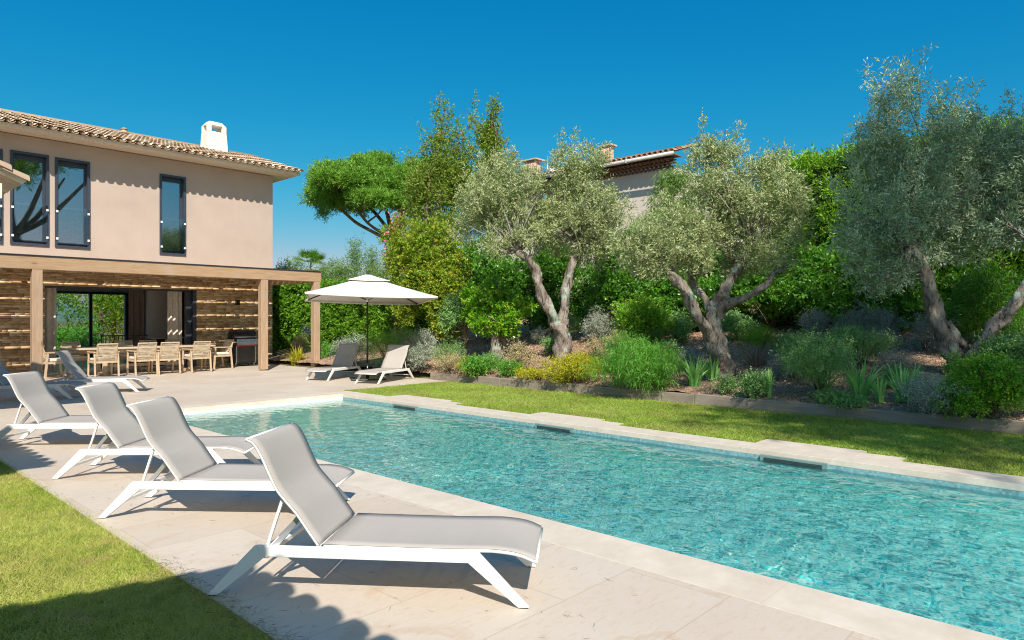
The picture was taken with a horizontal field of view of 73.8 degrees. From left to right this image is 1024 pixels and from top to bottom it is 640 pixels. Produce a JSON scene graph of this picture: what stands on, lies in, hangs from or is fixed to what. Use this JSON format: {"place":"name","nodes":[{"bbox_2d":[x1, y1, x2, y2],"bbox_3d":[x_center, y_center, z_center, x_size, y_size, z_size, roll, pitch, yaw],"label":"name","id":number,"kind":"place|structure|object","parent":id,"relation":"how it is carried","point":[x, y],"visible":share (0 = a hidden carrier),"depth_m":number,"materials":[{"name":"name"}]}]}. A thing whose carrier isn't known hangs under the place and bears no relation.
{"place":"outdoors","nodes":[
{"label":"outdoors","id":0,"kind":"place"},
{"bbox_2d":[0,475,268,639],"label":"lawn beside terrace","id":1,"kind":"structure","parent":0,"point":[49,620],"depth_m":3.58,"materials":[{"name":"green plant"}]},
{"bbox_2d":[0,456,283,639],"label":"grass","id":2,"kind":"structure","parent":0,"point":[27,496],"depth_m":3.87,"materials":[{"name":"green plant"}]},
{"bbox_2d":[0,364,882,639],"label":"terrace paving","id":3,"kind":"structure","parent":0,"point":[630,603],"depth_m":4.04,"materials":[{"name":"stone"}]},
{"bbox_2d":[0,160,29,198],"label":"wing","id":4,"kind":"structure","parent":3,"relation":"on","point":[11,179],"depth_m":9.27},
{"bbox_2d":[0,359,86,399],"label":"sun lounger","id":5,"kind":"object","parent":3,"relation":"on","point":[5,383],"visible":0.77,"depth_m":12.74,"materials":[{"name":"grey plastic"}]},
{"bbox_2d":[0,371,101,439],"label":"sun lounger","id":6,"kind":"object","parent":3,"relation":"on","point":[40,403],"visible":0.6,"depth_m":8.12,"materials":[{"name":"grey"}]},
{"bbox_2d":[43,347,71,379],"bbox_3d":[-11.665,1.060,17.314,0.590,0.882,0.687,0,0,35],"label":"dining chair","id":7,"kind":"object","parent":3,"relation":"on","point":[47,360],"visible":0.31,"depth_m":17.07,"materials":[{"name":"brown wood"}]},
{"bbox_2d":[58,341,89,374],"bbox_3d":[-11.923,1.060,18.566,0.687,0.882,0.590,0,0,43],"label":"dining chair","id":8,"kind":"object","parent":3,"relation":"on","point":[80,357],"visible":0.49,"depth_m":18.70,"materials":[{"name":"brown wood"}]},
{"bbox_2d":[49,350,149,391],"bbox_3d":[-8.511,1.072,14.046,1.792,0.854,0.620,0,0,-14],"label":"sun lounger","id":9,"kind":"object","parent":3,"relation":"on","point":[73,367],"visible":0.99,"depth_m":13.91,"materials":[{"name":"grey plastic"}]},
{"bbox_2d":[87,343,119,376],"bbox_3d":[-10.527,1.060,17.603,0.687,0.882,0.590,0,0,43],"label":"dining chair","id":10,"kind":"object","parent":3,"relation":"on","point":[105,358],"visible":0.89,"depth_m":17.47,"materials":[{"name":"brown wood"}]},
{"bbox_2d":[68,344,215,375],"bbox_3d":[-10.266,1.127,19.111,1.000,0.745,3.500,0,0,43],"label":"dining table","id":11,"kind":"object","parent":3,"relation":"on","point":[105,366],"visible":0.67,"depth_m":18.59,"materials":[{"name":"brown wood"}]},
{"bbox_2d":[126,342,157,375],"bbox_3d":[-9.891,1.060,18.283,0.687,0.882,0.590,0,0,41],"label":"dining chair","id":12,"kind":"object","parent":3,"relation":"on","point":[135,358],"visible":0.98,"depth_m":18.16,"materials":[{"name":"brown wood"}]},
{"bbox_2d":[52,382,261,478],"bbox_3d":[-3.420,1.072,6.710,1.791,0.854,0.620,0,0,-1],"label":"sun lounger","id":13,"kind":"object","parent":3,"relation":"on","point":[114,417],"visible":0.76,"depth_m":6.60,"materials":[{"name":"grey"}]},
{"bbox_2d":[0,253,321,375],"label":"pergola","id":14,"kind":"object","parent":3,"relation":"on","point":[36,265],"visible":0.9,"depth_m":17.77,"materials":[{"name":"wood"}]},
{"bbox_2d":[151,342,180,374],"bbox_3d":[-9.483,1.060,18.720,0.590,0.882,0.687,0,0,-45],"label":"dining chair","id":15,"kind":"object","parent":3,"relation":"on","point":[170,356],"visible":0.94,"depth_m":18.57,"materials":[{"name":"brown wood"}]},
{"bbox_2d":[181,341,211,372],"bbox_3d":[-8.937,1.060,19.377,0.687,0.882,0.590,0,0,40],"label":"dining chair","id":16,"kind":"object","parent":3,"relation":"on","point":[205,349],"visible":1,"depth_m":19.25,"materials":[{"name":"brown wood"}]},
{"bbox_2d":[204,339,233,369],"bbox_3d":[-8.865,1.060,20.687,0.590,0.882,0.687,0,0,38],"label":"dining chair","id":17,"kind":"object","parent":3,"relation":"on","point":[223,353],"visible":0.94,"depth_m":20.68,"materials":[{"name":"brown wood"}]},
{"bbox_2d":[98,396,354,517],"bbox_3d":[-2.204,1.072,5.393,1.792,0.854,0.620,0,0,3],"label":"sun lounger","id":18,"kind":"object","parent":3,"relation":"on","point":[176,444],"visible":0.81,"depth_m":5.30,"materials":[{"name":"grey"}]},
{"bbox_2d":[215,330,257,365],"bbox_3d":[-8.799,0.919,21.819,0.564,1.159,1.220,0,0,43],"label":"gas barbecue","id":19,"kind":"object","parent":3,"relation":"on","point":[244,347],"visible":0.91,"depth_m":21.79,"materials":[{"name":"black metal"}]},
{"bbox_2d":[237,346,254,361],"bbox_3d":[-8.510,1.080,21.829,0.012,0.560,0.570,0,0,43],"label":"door","id":20,"kind":"structure","parent":19,"relation":"in","point":[244,353],"depth_m":21.81,"materials":[{"name":"grey metal"}]},
{"bbox_2d":[305,343,364,380],"bbox_3d":[-4.479,1.072,17.344,0.620,0.854,1.791,0,0,18],"label":"sun lounger","id":21,"kind":"object","parent":3,"relation":"on","point":[342,361],"visible":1,"depth_m":17.70,"materials":[{"name":"grey"}]},
{"bbox_2d":[305,270,437,380],"bbox_3d":[-3.609,0.135,17.035,3.001,2.729,3.001,0,0,-17],"label":"patio umbrella","id":22,"kind":"object","parent":3,"relation":"on","point":[366,289],"visible":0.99,"depth_m":16.51,"materials":[{"name":"white fabric"}]},
{"bbox_2d":[208,422,542,608],"bbox_3d":[-0.731,1.072,3.918,1.792,0.854,0.620,0,0,6],"label":"sun lounger","id":23,"kind":"object","parent":3,"relation":"on","point":[309,493],"visible":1,"depth_m":3.79,"materials":[{"name":"white plastic"}]},
{"bbox_2d":[354,345,413,384],"bbox_3d":[-3.069,1.072,16.529,0.620,0.854,1.792,0,0,20],"label":"sun lounger","id":24,"kind":"object","parent":3,"relation":"on","point":[394,359],"visible":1,"depth_m":16.89,"materials":[{"name":"grey"}]},
{"bbox_2d":[56,300,884,409],"bbox_3d":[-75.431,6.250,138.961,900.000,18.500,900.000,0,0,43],"label":"ground","id":25,"kind":"structure","parent":0,"point":[417,374],"depth_m":22.38,"materials":[{"name":"soil"}]},
{"bbox_2d":[56,322,106,353],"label":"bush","id":26,"kind":"object","parent":25,"relation":"on","point":[72,334],"visible":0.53,"depth_m":30.60,"materials":[{"name":"green plant"}]},
{"bbox_2d":[56,293,123,345],"bbox_3d":[-20.518,-0.677,33.927,5.999,5.354,4.497,0,0,-3],"label":"garden tree","id":27,"kind":"object","parent":25,"relation":"on","point":[100,299],"visible":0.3,"depth_m":33.56,"materials":[{"name":"green plant"}]},
{"bbox_2d":[85,295,123,345],"bbox_3d":[-21.701,-0.037,38.051,3.807,4.073,3.830,0,0,43],"label":"garden tree","id":28,"kind":"object","parent":25,"relation":"on","point":[120,319],"visible":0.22,"depth_m":37.35,"materials":[{"name":"green plant"}]},
{"bbox_2d":[0,108,303,373],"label":"villa","id":29,"kind":"object","parent":25,"relation":"on","point":[91,191],"visible":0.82,"depth_m":20.70,"materials":[{"name":"paint"}]},
{"bbox_2d":[10,150,48,246],"bbox_3d":[-13.030,-3.230,18.416,0.270,2.500,0.870,0,0,43],"label":"window","id":30,"kind":"structure","parent":29,"relation":"in","point":[14,154],"depth_m":18.60,"materials":[{"name":"metal"}]},
{"bbox_2d":[44,288,55,371],"bbox_3d":[-12.948,0.305,19.106,0.112,2.350,0.330,0,0,43],"label":"curtain","id":31,"kind":"object","parent":29,"relation":"hanging from","point":[50,319],"visible":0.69,"depth_m":19.15,"materials":[{"name":"fabric"}]},
{"bbox_2d":[55,157,89,248],"bbox_3d":[-12.347,-3.220,19.147,0.270,2.480,0.850,0,0,43],"label":"window","id":32,"kind":"structure","parent":29,"relation":"in","point":[64,162],"depth_m":19.33,"materials":[{"name":"metal"}]},
{"bbox_2d":[56,291,127,357],"bbox_3d":[-15.659,0.250,24.906,0.095,2.500,3.000,0,0,43],"label":"rear window","id":33,"kind":"structure","parent":29,"relation":"in","point":[65,292],"depth_m":25.09,"materials":[{"name":"metal"}]},
{"bbox_2d":[128,290,144,362],"bbox_3d":[-12.244,0.115,22.274,0.112,2.730,0.500,0,0,43],"label":"curtain","id":34,"kind":"object","parent":29,"relation":"hanging from","point":[136,312],"visible":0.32,"depth_m":22.26,"materials":[{"name":"brown fabric"}]},
{"bbox_2d":[146,291,172,336],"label":"partition wall","id":35,"kind":"structure","parent":29,"relation":"on","point":[156,313],"depth_m":22.76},
{"bbox_2d":[159,174,185,255],"bbox_3d":[-10.517,-3.200,21.105,0.270,2.460,0.770,0,0,43],"label":"window","id":36,"kind":"structure","parent":29,"relation":"in","point":[180,180],"depth_m":21.28,"materials":[{"name":"metal"}]},
{"bbox_2d":[167,291,181,365],"bbox_3d":[-10.660,0.305,21.553,0.111,2.350,0.430,0,0,43],"label":"curtain","id":37,"kind":"object","parent":29,"relation":"hanging from","point":[174,315],"visible":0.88,"depth_m":21.57,"materials":[{"name":"fabric"}]},
{"bbox_2d":[293,247,328,275],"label":"palm tree","id":38,"kind":"object","parent":25,"relation":"on","point":[313,254],"visible":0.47,"depth_m":30.79,"materials":[{"name":"green plant"}]},
{"bbox_2d":[324,257,356,281],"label":"bamboo","id":39,"kind":"object","parent":25,"relation":"on","point":[344,272],"visible":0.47,"depth_m":27.45,"materials":[{"name":"green plant"}]},
{"bbox_2d":[338,234,369,277],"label":"bamboo","id":40,"kind":"object","parent":25,"relation":"on","point":[356,254],"visible":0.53,"depth_m":27.94,"materials":[{"name":"green plant"}]},
{"bbox_2d":[271,276,456,349],"bbox_3d":[-6.004,0.089,24.589,8.833,3.422,2.016,0,0,25],"label":"leafy hedge","id":41,"kind":"object","parent":25,"relation":"on","point":[291,309],"visible":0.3,"depth_m":24.30,"materials":[{"name":"green plant"}]},
{"bbox_2d":[359,245,384,276],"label":"bamboo","id":42,"kind":"object","parent":25,"relation":"on","point":[372,259],"visible":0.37,"depth_m":28.42,"materials":[{"name":"green plant"}]},
{"bbox_2d":[296,148,471,276],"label":"umbrella pine","id":43,"kind":"object","parent":25,"relation":"on","point":[360,183],"visible":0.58,"depth_m":40.88,"materials":[{"name":"green plant"}]},
{"bbox_2d":[183,397,1023,496],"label":"swimming pool","id":44,"kind":"structure","parent":25,"relation":"in","point":[792,461],"depth_m":8.43,"materials":[{"name":"stone"}]},
{"bbox_2d":[131,391,1023,639],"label":"pool coping","id":45,"kind":"object","parent":44,"relation":"on","point":[876,621],"visible":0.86,"depth_m":5.34,"materials":[{"name":"stone"}]},
{"bbox_2d":[491,143,754,307],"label":"neighbour house","id":46,"kind":"structure","parent":25,"relation":"on","point":[639,181],"depth_m":28.07,"materials":[{"name":"beige tile"}]},
{"bbox_2d":[430,372,1023,434],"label":"timber edging","id":47,"kind":"object","parent":25,"relation":"on","point":[972,423],"visible":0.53,"depth_m":11.23,"materials":[{"name":"brown wood"}]},
{"bbox_2d":[0,0,1023,306],"label":"sky","id":48,"kind":"structure","parent":0,"point":[294,83],"materials":[{"name":"blue"}]},
{"bbox_2d":[184,400,1023,639],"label":"water","id":49,"kind":"structure","parent":0,"point":[948,555],"depth_m":6.00,"materials":[{"name":"teal liquid"}]},
{"bbox_2d":[268,318,1023,420],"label":"garden bed","id":50,"kind":"object","parent":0,"point":[474,342],"visible":0.15,"depth_m":13.82,"materials":[{"name":"brown soil"}]},
{"bbox_2d":[324,332,373,362],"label":"teucrium shrub","id":51,"kind":"object","parent":50,"relation":"on","point":[355,341],"visible":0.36,"depth_m":19.57,"materials":[{"name":"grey plant"}]},
{"bbox_2d":[347,321,420,366],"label":"rosemary shrub","id":52,"kind":"object","parent":50,"relation":"on","point":[373,345],"visible":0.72,"depth_m":18.08,"materials":[{"name":"green plant"}]},
{"bbox_2d":[376,209,410,337],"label":"pink oleander","id":53,"kind":"object","parent":50,"relation":"on","point":[396,222],"visible":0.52,"depth_m":22.82,"materials":[{"name":"green plant"}]},
{"bbox_2d":[404,327,437,372],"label":"silver shrub","id":54,"kind":"object","parent":50,"relation":"on","point":[421,347],"visible":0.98,"depth_m":17.24,"materials":[{"name":"grey plant"}]},
{"bbox_2d":[381,216,482,345],"bbox_3d":[-2.327,-1.082,20.659,3.227,4.176,2.236,0,0,-12],"label":"photinia bush","id":55,"kind":"object","parent":50,"relation":"on","point":[423,259],"visible":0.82,"depth_m":20.45,"materials":[{"name":"green plant"}]},
{"bbox_2d":[397,90,486,252],"bbox_3d":[-2.598,-4.314,24.970,2.757,8.077,2.668,0,0,43],"label":"laurel tree","id":56,"kind":"object","parent":50,"relation":"on","point":[438,187],"visible":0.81,"depth_m":24.80,"materials":[{"name":"green plant"}]},
{"bbox_2d":[430,335,468,367],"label":"rosemary shrub","id":57,"kind":"object","parent":50,"relation":"on","point":[454,349],"visible":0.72,"depth_m":17.01,"materials":[{"name":"green plant"}]},
{"bbox_2d":[430,349,470,373],"bbox_3d":[-1.477,1.035,16.612,1.034,0.681,1.347,0,0,2],"label":"euphorbia","id":58,"kind":"object","parent":50,"relation":"on","point":[449,360],"visible":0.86,"depth_m":16.47,"materials":[{"name":"plant"}]},
{"bbox_2d":[434,290,469,355],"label":"oleander bush","id":59,"kind":"object","parent":50,"relation":"on","point":[450,314],"visible":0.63,"depth_m":18.12,"materials":[{"name":"green plant"}]},
{"bbox_2d":[458,353,498,376],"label":"lantana","id":60,"kind":"object","parent":50,"relation":"on","point":[479,363],"visible":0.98,"depth_m":15.83,"materials":[{"name":"green plant"}]},
{"bbox_2d":[459,89,511,236],"bbox_3d":[-1.040,-4.509,25.916,2.011,8.446,2.074,0,0,43],"label":"laurel tree","id":61,"kind":"object","parent":50,"relation":"on","point":[488,137],"visible":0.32,"depth_m":25.87,"materials":[{"name":"green plant"}]},
{"bbox_2d":[458,272,538,357],"bbox_3d":[-0.340,-0.097,17.565,2.116,2.288,1.302,0,0,-2],"label":"orange tree","id":62,"kind":"object","parent":50,"relation":"on","point":[499,322],"visible":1,"depth_m":17.41,"materials":[{"name":"green plant"}]},
{"bbox_2d":[496,358,524,377],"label":"lantana","id":63,"kind":"object","parent":50,"relation":"on","point":[504,368],"visible":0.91,"depth_m":15.47,"materials":[{"name":"green plant"}]},
{"bbox_2d":[501,334,540,368],"bbox_3d":[0.210,0.816,15.721,0.903,0.939,0.890,0,0,43],"label":"phlomis","id":64,"kind":"object","parent":50,"relation":"on","point":[516,354],"visible":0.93,"depth_m":15.66,"materials":[{"name":"plant"}]},
{"bbox_2d":[510,366,556,379],"bbox_3d":[0.492,1.181,14.937,1.084,0.334,0.968,0,0,43],"label":"coprosma","id":65,"kind":"object","parent":50,"relation":"on","point":[532,373],"visible":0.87,"depth_m":14.80,"materials":[{"name":"yellow plant"}]},
{"bbox_2d":[463,234,609,340],"bbox_3d":[0.813,-0.944,20.541,4.614,3.499,2.298,0,0,-10],"label":"laurel bush","id":66,"kind":"object","parent":50,"relation":"on","point":[553,271],"visible":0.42,"depth_m":20.16,"materials":[{"name":"green plant"}]},
{"bbox_2d":[444,126,637,360],"bbox_3d":[0.710,-1.855,16.536,4.715,5.869,2.255,0,0,-6],"label":"olive tree","id":67,"kind":"object","parent":50,"relation":"on","point":[500,195],"visible":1,"depth_m":16.36,"materials":[{"name":"green plant"}]},
{"bbox_2d":[537,347,607,384],"bbox_3d":[1.327,0.978,14.106,1.573,0.796,1.434,0,0,43],"label":"coprosma","id":68,"kind":"object","parent":50,"relation":"on","point":[571,367],"visible":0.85,"depth_m":14.00,"materials":[{"name":"yellow plant"}]},
{"bbox_2d":[579,303,616,342],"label":"teucrium shrub","id":69,"kind":"object","parent":50,"relation":"on","point":[591,326],"visible":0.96,"depth_m":17.79,"materials":[{"name":"grey plant"}]},
{"bbox_2d":[575,328,687,395],"bbox_3d":[2.462,0.811,12.964,2.061,1.340,2.148,0,0,43],"label":"drooping shrub","id":70,"kind":"object","parent":50,"relation":"in","point":[639,364],"visible":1,"depth_m":12.62,"materials":[{"name":"green plant"}]},
{"bbox_2d":[579,220,688,330],"bbox_3d":[3.343,-1.164,18.388,2.932,3.058,2.412,0,0,18],"label":"laurel bush","id":71,"kind":"object","parent":50,"relation":"on","point":[609,287],"visible":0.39,"depth_m":18.03,"materials":[{"name":"green plant"}]},
{"bbox_2d":[610,289,676,345],"bbox_3d":[3.248,-0.017,16.894,1.805,1.435,1.927,0,0,-6],"label":"pittosporum","id":72,"kind":"object","parent":50,"relation":"on","point":[633,314],"visible":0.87,"depth_m":16.45,"materials":[{"name":"green plant"}]},
{"bbox_2d":[627,162,699,229],"bbox_3d":[4.678,-2.825,20.956,2.594,4.094,1.459,0,0,-1],"label":"pepper tree","id":73,"kind":"object","parent":50,"relation":"on","point":[673,181],"visible":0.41,"depth_m":20.83,"materials":[{"name":"green plant"}]},
{"bbox_2d":[661,307,695,343],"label":"myrtle","id":74,"kind":"object","parent":50,"relation":"on","point":[682,331],"visible":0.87,"depth_m":16.52,"materials":[{"name":"green plant"}]},
{"bbox_2d":[678,355,709,386],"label":"iris","id":75,"kind":"object","parent":50,"relation":"on","point":[694,377],"visible":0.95,"depth_m":12.59,"materials":[{"name":"green plant"}]},
{"bbox_2d":[646,242,762,331],"bbox_3d":[4.878,-0.776,17.804,3.212,2.762,2.592,0,0,18],"label":"laurel bush","id":76,"kind":"object","parent":50,"relation":"on","point":[672,296],"visible":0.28,"depth_m":17.31,"materials":[{"name":"green plant"}]},
{"bbox_2d":[603,107,821,379],"bbox_3d":[3.772,-1.406,13.041,4.346,5.382,1.992,0,0,-8],"label":"olive tree","id":77,"kind":"object","parent":50,"relation":"on","point":[733,208],"visible":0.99,"depth_m":12.92,"materials":[{"name":"green plant"}]},
{"bbox_2d":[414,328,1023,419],"bbox_3d":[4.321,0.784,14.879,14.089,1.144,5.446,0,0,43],"label":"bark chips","id":78,"kind":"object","parent":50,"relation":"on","point":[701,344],"visible":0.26,"depth_m":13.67,"materials":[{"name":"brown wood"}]},
{"bbox_2d":[709,369,738,394],"bbox_3d":[3.713,1.114,11.880,0.596,0.468,0.435,0,0,11],"label":"germander","id":79,"kind":"object","parent":50,"relation":"on","point":[725,384],"visible":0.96,"depth_m":11.87,"materials":[{"name":"green plant"}]},
{"bbox_2d":[721,307,760,340],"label":"myrtle","id":80,"kind":"object","parent":50,"relation":"on","point":[733,324],"visible":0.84,"depth_m":15.81,"materials":[{"name":"green plant"}]},
{"bbox_2d":[732,366,775,399],"bbox_3d":[4.026,1.080,11.426,0.780,0.588,0.564,0,0,43],"label":"germander","id":81,"kind":"object","parent":50,"relation":"on","point":[753,383],"visible":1,"depth_m":11.34,"materials":[{"name":"green plant"}]},
{"bbox_2d":[734,324,778,351],"bbox_3d":[5.327,0.406,14.673,1.037,0.666,1.010,0,0,43],"label":"golden thyme","id":82,"kind":"object","parent":50,"relation":"on","point":[756,335],"visible":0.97,"depth_m":14.56,"materials":[{"name":"green plant"}]},
{"bbox_2d":[733,344,781,365],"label":"lavender","id":83,"kind":"object","parent":50,"relation":"on","point":[756,359],"visible":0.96,"depth_m":13.44,"materials":[{"name":"plant"}]},
{"bbox_2d":[706,225,831,328],"bbox_3d":[6.622,-1.095,16.898,3.038,2.868,3.036,0,0,43],"label":"laurel bush","id":84,"kind":"object","parent":50,"relation":"on","point":[774,294],"visible":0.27,"depth_m":16.42,"materials":[{"name":"green plant"}]},
{"bbox_2d":[768,331,803,356],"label":"myrtle","id":85,"kind":"object","parent":50,"relation":"on","point":[781,338],"visible":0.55,"depth_m":13.93,"materials":[{"name":"green plant"}]},
{"bbox_2d":[762,349,809,380],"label":"lavender","id":86,"kind":"object","parent":50,"relation":"on","point":[776,363],"visible":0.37,"depth_m":12.30,"materials":[{"name":"grey plant"}]},
{"bbox_2d":[795,307,836,342],"bbox_3d":[6.471,0.139,14.591,0.879,0.878,0.874,0,0,-11],"label":"santolina","id":87,"kind":"object","parent":50,"relation":"on","point":[817,317],"visible":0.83,"depth_m":14.48,"materials":[{"name":"grey plant"}]},
{"bbox_2d":[768,322,865,397],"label":"rosemary shrub","id":88,"kind":"object","parent":50,"relation":"on","point":[811,357],"visible":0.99,"depth_m":10.86,"materials":[{"name":"green plant"}]},
{"bbox_2d":[783,236,883,326],"bbox_3d":[7.915,-0.794,15.956,2.251,2.441,3.494,0,0,78],"label":"laurel bush","id":89,"kind":"object","parent":50,"relation":"on","point":[829,293],"visible":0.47,"depth_m":15.49,"materials":[{"name":"green plant"}]},
{"bbox_2d":[804,388,871,410],"bbox_3d":[5.076,1.223,10.501,0.821,0.312,1.088,0,0,1],"label":"bergenia","id":90,"kind":"object","parent":50,"relation":"on","point":[843,399],"visible":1,"depth_m":10.40,"materials":[{"name":"green plant"}]},
{"bbox_2d":[828,298,877,335],"bbox_3d":[7.089,0.061,14.127,0.924,1.009,0.976,0,0,1],"label":"santolina","id":91,"kind":"object","parent":50,"relation":"on","point":[860,318],"visible":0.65,"depth_m":14.06,"materials":[{"name":"grey plant"}]},
{"bbox_2d":[816,319,902,368],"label":"rosemary shrub","id":92,"kind":"object","parent":50,"relation":"on","point":[866,340],"visible":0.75,"depth_m":12.31,"materials":[{"name":"green plant"}]},
{"bbox_2d":[836,357,891,398],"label":"iris","id":93,"kind":"object","parent":50,"relation":"on","point":[857,385],"visible":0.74,"depth_m":10.62,"materials":[{"name":"green plant"}]},
{"bbox_2d":[869,375,890,402],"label":"iris","id":94,"kind":"object","parent":50,"relation":"on","point":[878,390],"visible":0.98,"depth_m":10.38,"materials":[{"name":"green plant"}]},
{"bbox_2d":[858,306,907,337],"bbox_3d":[7.519,0.135,13.803,1.006,0.850,1.029,0,0,-5],"label":"santolina","id":95,"kind":"object","parent":50,"relation":"on","point":[885,322],"visible":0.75,"depth_m":13.70,"materials":[{"name":"grey plant"}]},
{"bbox_2d":[750,111,1023,326],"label":"conifer hedge","id":96,"kind":"object","parent":50,"relation":"on","point":[816,165],"visible":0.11,"depth_m":16.52,"materials":[{"name":"green plant"}]},
{"bbox_2d":[868,345,917,372],"bbox_3d":[6.554,0.710,11.756,0.838,0.542,0.696,0,0,-1],"label":"ceanothus","id":97,"kind":"object","parent":50,"relation":"on","point":[896,359],"visible":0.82,"depth_m":11.70,"materials":[{"name":"plant"}]},
{"bbox_2d":[853,260,957,332],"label":"laurel bush","id":98,"kind":"object","parent":50,"relation":"on","point":[907,304],"visible":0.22,"depth_m":14.67,"materials":[{"name":"green plant"}]},
{"bbox_2d":[878,359,938,401],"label":"iris","id":99,"kind":"object","parent":50,"relation":"on","point":[903,375],"visible":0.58,"depth_m":10.26,"materials":[{"name":"green plant"}]},
{"bbox_2d":[815,43,1023,374],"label":"olive tree","id":100,"kind":"object","parent":50,"relation":"on","point":[915,217],"visible":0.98,"depth_m":11.13,"materials":[{"name":"green plant"}]},
{"bbox_2d":[901,309,963,350],"bbox_3d":[7.815,0.218,12.787,1.133,0.864,0.991,0,0,43],"label":"santolina","id":101,"kind":"object","parent":50,"relation":"on","point":[924,327],"visible":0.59,"depth_m":12.77,"materials":[{"name":"grey plant"}]},
{"bbox_2d":[892,370,987,419],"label":"curry plant","id":102,"kind":"object","parent":50,"relation":"on","point":[921,391],"visible":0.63,"depth_m":9.49,"materials":[{"name":"grey plant"}]},
{"bbox_2d":[921,257,1023,336],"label":"laurel bush","id":103,"kind":"object","parent":50,"relation":"on","point":[949,284],"visible":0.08,"depth_m":14.27,"materials":[{"name":"green plant"}]},
{"bbox_2d":[928,349,1023,421],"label":"salvia","id":104,"kind":"object","parent":50,"relation":"on","point":[992,380],"visible":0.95,"depth_m":9.02,"materials":[{"name":"green plant"}]},
{"bbox_2d":[942,255,1023,342],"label":"oleander bush","id":105,"kind":"object","parent":50,"relation":"on","point":[980,300],"visible":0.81,"depth_m":12.54,"materials":[{"name":"green plant"}]},
{"bbox_2d":[970,328,1023,370],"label":"salvia","id":106,"kind":"object","parent":50,"relation":"on","point":[1013,344],"visible":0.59,"depth_m":10.58,"materials":[{"name":"green plant"}]},
{"bbox_2d":[344,381,1023,476],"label":"lawn beside pool","id":107,"kind":"structure","parent":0,"point":[813,436],"depth_m":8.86,"materials":[{"name":"green plant"}]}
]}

